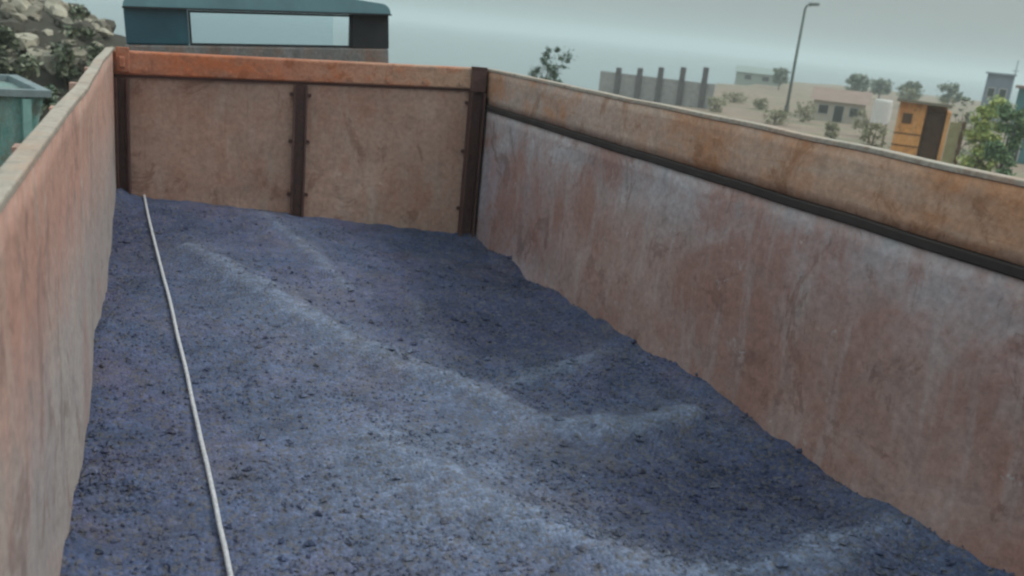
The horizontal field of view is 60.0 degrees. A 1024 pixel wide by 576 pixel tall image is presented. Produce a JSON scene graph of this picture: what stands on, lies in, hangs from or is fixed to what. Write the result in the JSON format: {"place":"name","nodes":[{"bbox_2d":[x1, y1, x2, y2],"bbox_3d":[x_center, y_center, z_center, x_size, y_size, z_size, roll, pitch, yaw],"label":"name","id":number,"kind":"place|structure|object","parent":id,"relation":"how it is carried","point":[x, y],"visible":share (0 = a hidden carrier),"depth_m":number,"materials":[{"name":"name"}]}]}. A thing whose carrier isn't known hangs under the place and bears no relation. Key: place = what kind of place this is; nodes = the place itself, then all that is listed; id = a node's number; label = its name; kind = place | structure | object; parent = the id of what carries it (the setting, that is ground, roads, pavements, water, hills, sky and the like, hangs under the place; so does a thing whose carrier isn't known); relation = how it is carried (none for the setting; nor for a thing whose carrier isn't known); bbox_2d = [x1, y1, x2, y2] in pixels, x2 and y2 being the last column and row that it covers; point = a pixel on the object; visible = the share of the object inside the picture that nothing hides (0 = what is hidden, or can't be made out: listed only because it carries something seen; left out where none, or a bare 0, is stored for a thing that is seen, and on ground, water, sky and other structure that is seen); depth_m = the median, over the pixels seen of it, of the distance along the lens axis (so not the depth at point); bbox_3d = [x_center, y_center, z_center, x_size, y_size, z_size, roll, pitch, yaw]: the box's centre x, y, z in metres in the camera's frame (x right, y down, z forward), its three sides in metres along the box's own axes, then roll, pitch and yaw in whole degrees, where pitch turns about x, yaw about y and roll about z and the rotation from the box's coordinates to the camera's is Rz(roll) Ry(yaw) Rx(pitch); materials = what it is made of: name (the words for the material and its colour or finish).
{"place":"outdoors","nodes":[
{"label":"outdoors","id":0,"kind":"place"},
{"bbox_2d":[62,0,1023,104],"bbox_3d":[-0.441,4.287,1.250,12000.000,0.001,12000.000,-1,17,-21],"label":"water","id":1,"kind":"structure","parent":0,"point":[417,42],"depth_m":224.56,"materials":[{"name":"grey liquid"}]},
{"bbox_2d":[363,0,1023,82],"label":"sky","id":2,"kind":"structure","parent":0,"point":[966,38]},
{"bbox_2d":[663,82,1023,177],"bbox_3d":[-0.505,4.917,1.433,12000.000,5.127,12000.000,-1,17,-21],"label":"ground","id":3,"kind":"structure","parent":0,"point":[801,92],"depth_m":66.46,"materials":[{"name":"beige sand"}]},
{"bbox_2d":[0,22,43,81],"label":"olive bush","id":4,"kind":"object","parent":3,"relation":"on","point":[22,64],"visible":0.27,"depth_m":11.51,"materials":[{"name":"green plant"}]},
{"bbox_2d":[0,74,51,166],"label":"metal skip","id":5,"kind":"object","parent":3,"relation":"on","point":[21,100],"visible":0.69,"depth_m":9.09,"materials":[{"name":"teal paint"}]},
{"bbox_2d":[39,83,59,122],"bbox_3d":[-5.441,-1.495,10.223,0.721,1.713,0.478,-3,18,-28],"label":"grey bush","id":6,"kind":"object","parent":3,"relation":"on","point":[47,103],"visible":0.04,"depth_m":10.08,"materials":[{"name":"green plant"}]},
{"bbox_2d":[0,3,126,121],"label":"spoil heap","id":7,"kind":"object","parent":3,"relation":"on","point":[44,78],"visible":0.1,"depth_m":12.85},
{"bbox_2d":[0,2,17,12],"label":"stone","id":8,"kind":"object","parent":7,"relation":"on","point":[7,7],"visible":0.59,"depth_m":12.90,"materials":[{"name":"beige stone"}]},
{"bbox_2d":[2,12,15,18],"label":"stone","id":9,"kind":"object","parent":7,"relation":"on","point":[6,15],"visible":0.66,"depth_m":12.79,"materials":[{"name":"grey stone"}]},
{"bbox_2d":[3,50,16,59],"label":"stone","id":10,"kind":"object","parent":7,"relation":"on","point":[10,54],"visible":0.32,"depth_m":12.06,"materials":[{"name":"grey stone"}]},
{"bbox_2d":[0,18,23,33],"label":"stone","id":11,"kind":"object","parent":7,"relation":"on","point":[15,25],"visible":0.35,"depth_m":12.31,"materials":[{"name":"grey stone"}]},
{"bbox_2d":[5,59,29,75],"bbox_3d":[-6.714,-2.949,12.008,0.423,0.321,0.416,-1,17,-21],"label":"stone","id":12,"kind":"object","parent":7,"relation":"on","point":[12,61],"visible":0.11,"depth_m":11.95,"materials":[{"name":"grey stone"}]},
{"bbox_2d":[10,12,27,21],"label":"stone","id":13,"kind":"object","parent":7,"relation":"on","point":[20,17],"visible":0.75,"depth_m":12.86,"materials":[{"name":"beige stone"}]},
{"bbox_2d":[13,0,30,12],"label":"stone","id":14,"kind":"object","parent":7,"relation":"on","point":[21,6],"visible":0.48,"depth_m":13.13,"materials":[{"name":"beige stone"}]},
{"bbox_2d":[15,33,38,51],"bbox_3d":[-6.816,-3.429,12.437,0.349,0.296,0.480,-1,17,-21],"label":"stone","id":15,"kind":"object","parent":7,"relation":"on","point":[32,39],"visible":0.58,"depth_m":12.29,"materials":[{"name":"beige stone"}]},
{"bbox_2d":[19,4,41,19],"bbox_3d":[-7.146,-4.104,13.248,0.270,0.260,0.312,10,17,13],"label":"stone","id":16,"kind":"object","parent":7,"relation":"on","point":[32,12],"visible":0.8,"depth_m":13.18,"materials":[{"name":"beige stone"}]},
{"bbox_2d":[27,45,44,51],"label":"stone","id":17,"kind":"object","parent":7,"relation":"on","point":[37,47],"visible":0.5,"depth_m":12.33,"materials":[{"name":"grey stone"}]},
{"bbox_2d":[27,48,47,62],"bbox_3d":[-6.578,-3.218,12.359,0.334,0.236,0.227,-9,22,-42],"label":"stone","id":18,"kind":"object","parent":7,"relation":"on","point":[39,53],"visible":0.43,"depth_m":12.26,"materials":[{"name":"beige stone"}]},
{"bbox_2d":[32,2,43,9],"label":"stone","id":19,"kind":"object","parent":7,"relation":"on","point":[40,5],"visible":0.62,"depth_m":13.83,"materials":[{"name":"beige stone"}]},
{"bbox_2d":[41,29,52,35],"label":"stone","id":20,"kind":"object","parent":7,"relation":"on","point":[47,32],"visible":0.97,"depth_m":12.86,"materials":[{"name":"beige stone"}]},
{"bbox_2d":[40,50,58,74],"bbox_3d":[-6.376,-3.134,12.398,0.376,0.356,0.412,-1,17,-21],"label":"stone","id":21,"kind":"object","parent":7,"relation":"on","point":[47,64],"visible":0.47,"depth_m":12.22,"materials":[{"name":"grey stone"}]},
{"bbox_2d":[44,0,68,11],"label":"stone","id":22,"kind":"object","parent":7,"relation":"on","point":[49,3],"visible":0.45,"depth_m":13.87,"materials":[{"name":"beige stone"}]},
{"bbox_2d":[49,5,67,17],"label":"stone","id":23,"kind":"object","parent":7,"relation":"on","point":[55,11],"visible":0.64,"depth_m":13.64,"materials":[{"name":"beige stone"}]},
{"bbox_2d":[57,17,77,30],"bbox_3d":[-6.663,-3.925,13.377,0.362,0.305,0.269,15,18,29],"label":"stone","id":24,"kind":"object","parent":7,"relation":"on","point":[66,20],"visible":0.41,"depth_m":13.27,"materials":[{"name":"grey stone"}]},
{"bbox_2d":[53,17,64,27],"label":"stone","id":25,"kind":"object","parent":24,"relation":"on","point":[56,23],"visible":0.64,"depth_m":13.29,"materials":[{"name":"grey stone"}]},
{"bbox_2d":[61,39,76,45],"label":"stone","id":26,"kind":"object","parent":7,"relation":"on","point":[68,41],"visible":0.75,"depth_m":12.87,"materials":[{"name":"grey stone"}]},
{"bbox_2d":[67,74,81,82],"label":"stone","id":27,"kind":"object","parent":7,"relation":"on","point":[75,79],"visible":0.3,"depth_m":12.23,"materials":[{"name":"grey stone"}]},
{"bbox_2d":[64,58,87,78],"bbox_3d":[-6.128,-3.071,12.473,0.318,0.326,0.542,9,17,12],"label":"stone","id":28,"kind":"object","parent":7,"relation":"on","point":[83,65],"visible":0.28,"depth_m":12.38,"materials":[{"name":"grey stone"}]},
{"bbox_2d":[71,47,86,59],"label":"stone","id":29,"kind":"object","parent":7,"relation":"on","point":[80,53],"visible":0.45,"depth_m":12.76,"materials":[{"name":"beige stone"}]},
{"bbox_2d":[70,3,88,16],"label":"stone","id":30,"kind":"object","parent":7,"relation":"on","point":[74,4],"visible":0.12,"depth_m":14.95,"materials":[{"name":"grey stone"}]},
{"bbox_2d":[71,21,97,32],"bbox_3d":[-6.468,-3.843,13.363,0.424,0.352,0.383,-1,17,-21],"label":"stone","id":31,"kind":"object","parent":7,"relation":"on","point":[78,25],"visible":0.4,"depth_m":13.27,"materials":[{"name":"grey stone"}]},
{"bbox_2d":[83,18,93,22],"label":"stone","id":32,"kind":"object","parent":7,"relation":"on","point":[88,20],"visible":0.44,"depth_m":14.81,"materials":[{"name":"beige stone"}]},
{"bbox_2d":[88,14,98,19],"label":"stone","id":33,"kind":"object","parent":7,"relation":"on","point":[92,16],"visible":0.14,"depth_m":15.30,"materials":[{"name":"beige stone"}]},
{"bbox_2d":[91,23,99,31],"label":"stone","id":34,"kind":"object","parent":7,"relation":"on","point":[96,26],"visible":0.39,"depth_m":13.83,"materials":[{"name":"beige stone"}]},
{"bbox_2d":[94,21,112,31],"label":"stone","id":35,"kind":"object","parent":7,"relation":"on","point":[104,25],"visible":0.41,"depth_m":14.07,"materials":[{"name":"beige stone"}]},
{"bbox_2d":[98,28,113,36],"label":"stone","id":36,"kind":"object","parent":7,"relation":"on","point":[104,32],"visible":0.81,"depth_m":13.90,"materials":[{"name":"beige stone"}]},
{"bbox_2d":[105,19,115,32],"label":"stone","id":37,"kind":"object","parent":7,"relation":"on","point":[111,23],"visible":0.33,"depth_m":15.28,"materials":[{"name":"grey stone"}]},
{"bbox_2d":[48,2,105,95],"bbox_3d":[-6.066,-2.659,12.463,0.905,2.658,0.826,-2,18,-26],"label":"olive bush","id":38,"kind":"object","parent":3,"relation":"on","point":[64,55],"visible":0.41,"depth_m":12.08,"materials":[{"name":"green plant"}]},
{"bbox_2d":[0,0,1023,575],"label":"tipper truck","id":39,"kind":"object","parent":3,"relation":"on","point":[848,314],"visible":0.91,"depth_m":3.62,"materials":[{"name":"paint"}]},
{"bbox_2d":[60,187,1014,575],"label":"grit load","id":40,"kind":"object","parent":39,"relation":"in","point":[382,401],"visible":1,"depth_m":3.27},
{"bbox_2d":[143,195,233,575],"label":"rope","id":41,"kind":"object","parent":40,"relation":"on","point":[228,566],"visible":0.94,"depth_m":3.08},
{"bbox_2d":[528,45,577,82],"bbox_3d":[1.311,-7.473,33.130,1.679,3.161,1.410,2,17,-14],"label":"leaning shrub","id":42,"kind":"object","parent":3,"relation":"on","point":[553,73],"visible":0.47,"depth_m":33.00,"materials":[{"name":"green plant"}]},
{"bbox_2d":[598,67,714,108],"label":"board fence","id":43,"kind":"object","parent":3,"relation":"on","point":[659,88],"visible":0.63,"depth_m":58.54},
{"bbox_2d":[703,96,729,112],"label":"scrub bush","id":44,"kind":"object","parent":3,"relation":"on","point":[715,105],"visible":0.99,"depth_m":55.40,"materials":[{"name":"green plant"}]},
{"bbox_2d":[717,89,754,102],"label":"scrub bush","id":45,"kind":"object","parent":3,"relation":"on","point":[736,95],"visible":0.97,"depth_m":66.47,"materials":[{"name":"green plant"}]},
{"bbox_2d":[735,65,778,85],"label":"house","id":46,"kind":"structure","parent":3,"relation":"on","point":[748,75],"depth_m":113.08,"materials":[{"name":"white concrete"}]},
{"bbox_2d":[744,74,751,79],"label":"window","id":47,"kind":"structure","parent":46,"relation":"in","point":[747,77],"depth_m":112.98,"materials":[{"name":"grey glass"}]},
{"bbox_2d":[761,76,769,81],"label":"window","id":48,"kind":"structure","parent":46,"relation":"in","point":[764,78],"depth_m":112.49,"materials":[{"name":"grey glass"}]},
{"bbox_2d":[751,97,768,108],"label":"scrub bush","id":49,"kind":"object","parent":3,"relation":"on","point":[759,104],"visible":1,"depth_m":62.27,"materials":[{"name":"green plant"}]},
{"bbox_2d":[760,107,792,124],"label":"scrub bush","id":50,"kind":"object","parent":3,"relation":"on","point":[779,113],"visible":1,"depth_m":48.96,"materials":[{"name":"green plant"}]},
{"bbox_2d":[772,67,790,89],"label":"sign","id":51,"kind":"object","parent":3,"relation":"on","point":[780,75],"visible":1,"depth_m":97.73,"materials":[{"name":"green plant"}]},
{"bbox_2d":[784,3,819,111],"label":"street lamp","id":52,"kind":"object","parent":3,"relation":"on","point":[795,59],"visible":0.86,"depth_m":60.94,"materials":[{"name":"grey metal"}]},
{"bbox_2d":[794,100,817,121],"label":"scrub bush","id":53,"kind":"object","parent":3,"relation":"on","point":[804,114],"visible":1,"depth_m":54.06,"materials":[{"name":"green plant"}]},
{"bbox_2d":[824,121,840,138],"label":"scrub bush","id":54,"kind":"object","parent":3,"relation":"on","point":[831,127],"visible":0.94,"depth_m":41.78,"materials":[{"name":"green plant"}]},
{"bbox_2d":[810,86,871,123],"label":"house","id":55,"kind":"structure","parent":3,"relation":"on","point":[837,105],"depth_m":57.41,"materials":[{"name":"beige concrete"}]},
{"bbox_2d":[817,103,829,114],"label":"window","id":56,"kind":"structure","parent":55,"relation":"in","point":[822,108],"depth_m":57.47,"materials":[{"name":"grey glass"}]},
{"bbox_2d":[831,104,844,122],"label":"door","id":57,"kind":"structure","parent":55,"relation":"in","point":[838,110],"depth_m":57.23,"materials":[{"name":"grey glass"}]},
{"bbox_2d":[848,107,859,117],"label":"window","id":58,"kind":"structure","parent":55,"relation":"in","point":[852,109],"depth_m":56.90,"materials":[{"name":"grey glass"}]},
{"bbox_2d":[843,72,871,92],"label":"tree","id":59,"kind":"object","parent":3,"relation":"on","point":[857,82],"visible":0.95,"depth_m":90.76,"materials":[{"name":"green plant"}]},
{"bbox_2d":[845,108,881,135],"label":"scrub bush","id":60,"kind":"object","parent":3,"relation":"on","point":[856,125],"visible":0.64,"depth_m":45.86,"materials":[{"name":"green plant"}]},
{"bbox_2d":[858,123,889,148],"bbox_3d":[14.248,-5.784,34.940,1.277,1.570,1.012,12,17,20],"label":"scrub bush","id":61,"kind":"object","parent":3,"relation":"on","point":[873,126],"visible":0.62,"depth_m":34.83,"materials":[{"name":"green plant"}]},
{"bbox_2d":[867,99,892,147],"bbox_3d":[16.596,-7.295,40.176,0.828,2.406,0.828,12,17,20],"label":"water tank","id":62,"kind":"object","parent":3,"relation":"on","point":[881,110],"visible":0.88,"depth_m":39.70,"materials":[{"name":"white plastic"}]},
{"bbox_2d":[869,77,893,98],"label":"tree","id":63,"kind":"object","parent":3,"relation":"on","point":[879,88],"visible":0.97,"depth_m":99.23,"materials":[{"name":"green plant"}]},
{"bbox_2d":[899,88,918,105],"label":"scrub bush","id":64,"kind":"object","parent":3,"relation":"on","point":[914,95],"visible":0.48,"depth_m":71.43,"materials":[{"name":"green plant"}]},
{"bbox_2d":[895,80,925,99],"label":"tree","id":65,"kind":"object","parent":3,"relation":"on","point":[917,85],"visible":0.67,"depth_m":84.58,"materials":[{"name":"green plant"}]},
{"bbox_2d":[890,98,966,164],"bbox_3d":[12.887,-4.489,27.763,2.016,2.662,2.250,13,18,23],"label":"wooden hut","id":66,"kind":"object","parent":3,"relation":"on","point":[921,129],"visible":0.6,"depth_m":27.03,"materials":[{"name":"brown wood"}]},
{"bbox_2d":[901,113,912,123],"bbox_3d":[12.023,-5.164,27.006,0.270,0.300,0.028,13,18,23],"label":"window","id":67,"kind":"structure","parent":66,"relation":"in","point":[907,117],"depth_m":26.99,"materials":[{"name":"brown glass"}]},
{"bbox_2d":[918,112,944,159],"bbox_3d":[12.792,-4.204,27.309,0.495,2.352,0.050,13,18,23],"label":"door","id":68,"kind":"structure","parent":66,"relation":"in","point":[933,126],"depth_m":27.15,"materials":[{"name":"brown wood"}]},
{"bbox_2d":[936,93,956,110],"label":"scrub bush","id":69,"kind":"object","parent":3,"relation":"on","point":[952,101],"visible":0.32,"depth_m":61.59,"materials":[{"name":"green plant"}]},
{"bbox_2d":[937,81,962,103],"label":"tree","id":70,"kind":"object","parent":3,"relation":"on","point":[950,88],"visible":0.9,"depth_m":85.87,"materials":[{"name":"green plant"}]},
{"bbox_2d":[952,94,974,163],"bbox_3d":[13.825,-4.495,27.442,0.830,2.901,0.637,13,18,24],"label":"slender sapling","id":71,"kind":"object","parent":3,"relation":"on","point":[966,99],"visible":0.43,"depth_m":27.24,"materials":[{"name":"green plant"}]},
{"bbox_2d":[952,95,1015,171],"bbox_3d":[13.046,-3.845,24.551,1.388,2.959,1.204,14,18,25],"label":"leafy bush","id":72,"kind":"object","parent":3,"relation":"on","point":[982,127],"visible":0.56,"depth_m":24.32,"materials":[{"name":"green plant"}]},
{"bbox_2d":[978,72,1016,130],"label":"storage tower","id":73,"kind":"structure","parent":3,"relation":"on","point":[1000,84],"depth_m":64.53,"materials":[{"name":"concrete"}]},
{"bbox_2d":[985,87,995,97],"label":"window","id":74,"kind":"structure","parent":73,"relation":"in","point":[990,92],"depth_m":64.76,"materials":[{"name":"grey glass"}]},
{"bbox_2d":[998,88,1007,98],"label":"window","id":75,"kind":"structure","parent":73,"relation":"in","point":[1002,92],"depth_m":64.41,"materials":[{"name":"grey glass"}]},
{"bbox_2d":[980,99,1023,175],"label":"leafy bush","id":76,"kind":"object","parent":3,"relation":"on","point":[999,153],"visible":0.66,"depth_m":22.40,"materials":[{"name":"green plant"}]},
{"bbox_2d":[1002,60,1018,122],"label":"thin mast","id":77,"kind":"object","parent":3,"relation":"on","point":[1012,84],"visible":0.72,"depth_m":64.01,"materials":[{"name":"metal"}]},
{"bbox_2d":[1005,85,1023,163],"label":"teal shed","id":78,"kind":"structure","parent":3,"relation":"on","point":[1018,157],"depth_m":39.52,"materials":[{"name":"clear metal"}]},
{"bbox_2d":[1007,122,1022,160],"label":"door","id":79,"kind":"structure","parent":78,"relation":"in","point":[1017,152],"depth_m":39.67,"materials":[{"name":"teal glass"}]},
{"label":"stone","id":80,"kind":"object","parent":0,"visible":0},
{"bbox_2d":[77,33,102,43],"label":"stone","id":81,"kind":"object","parent":80,"relation":"on","point":[85,40],"visible":0.57,"depth_m":13.27,"materials":[{"name":"grey stone"}]}
]}

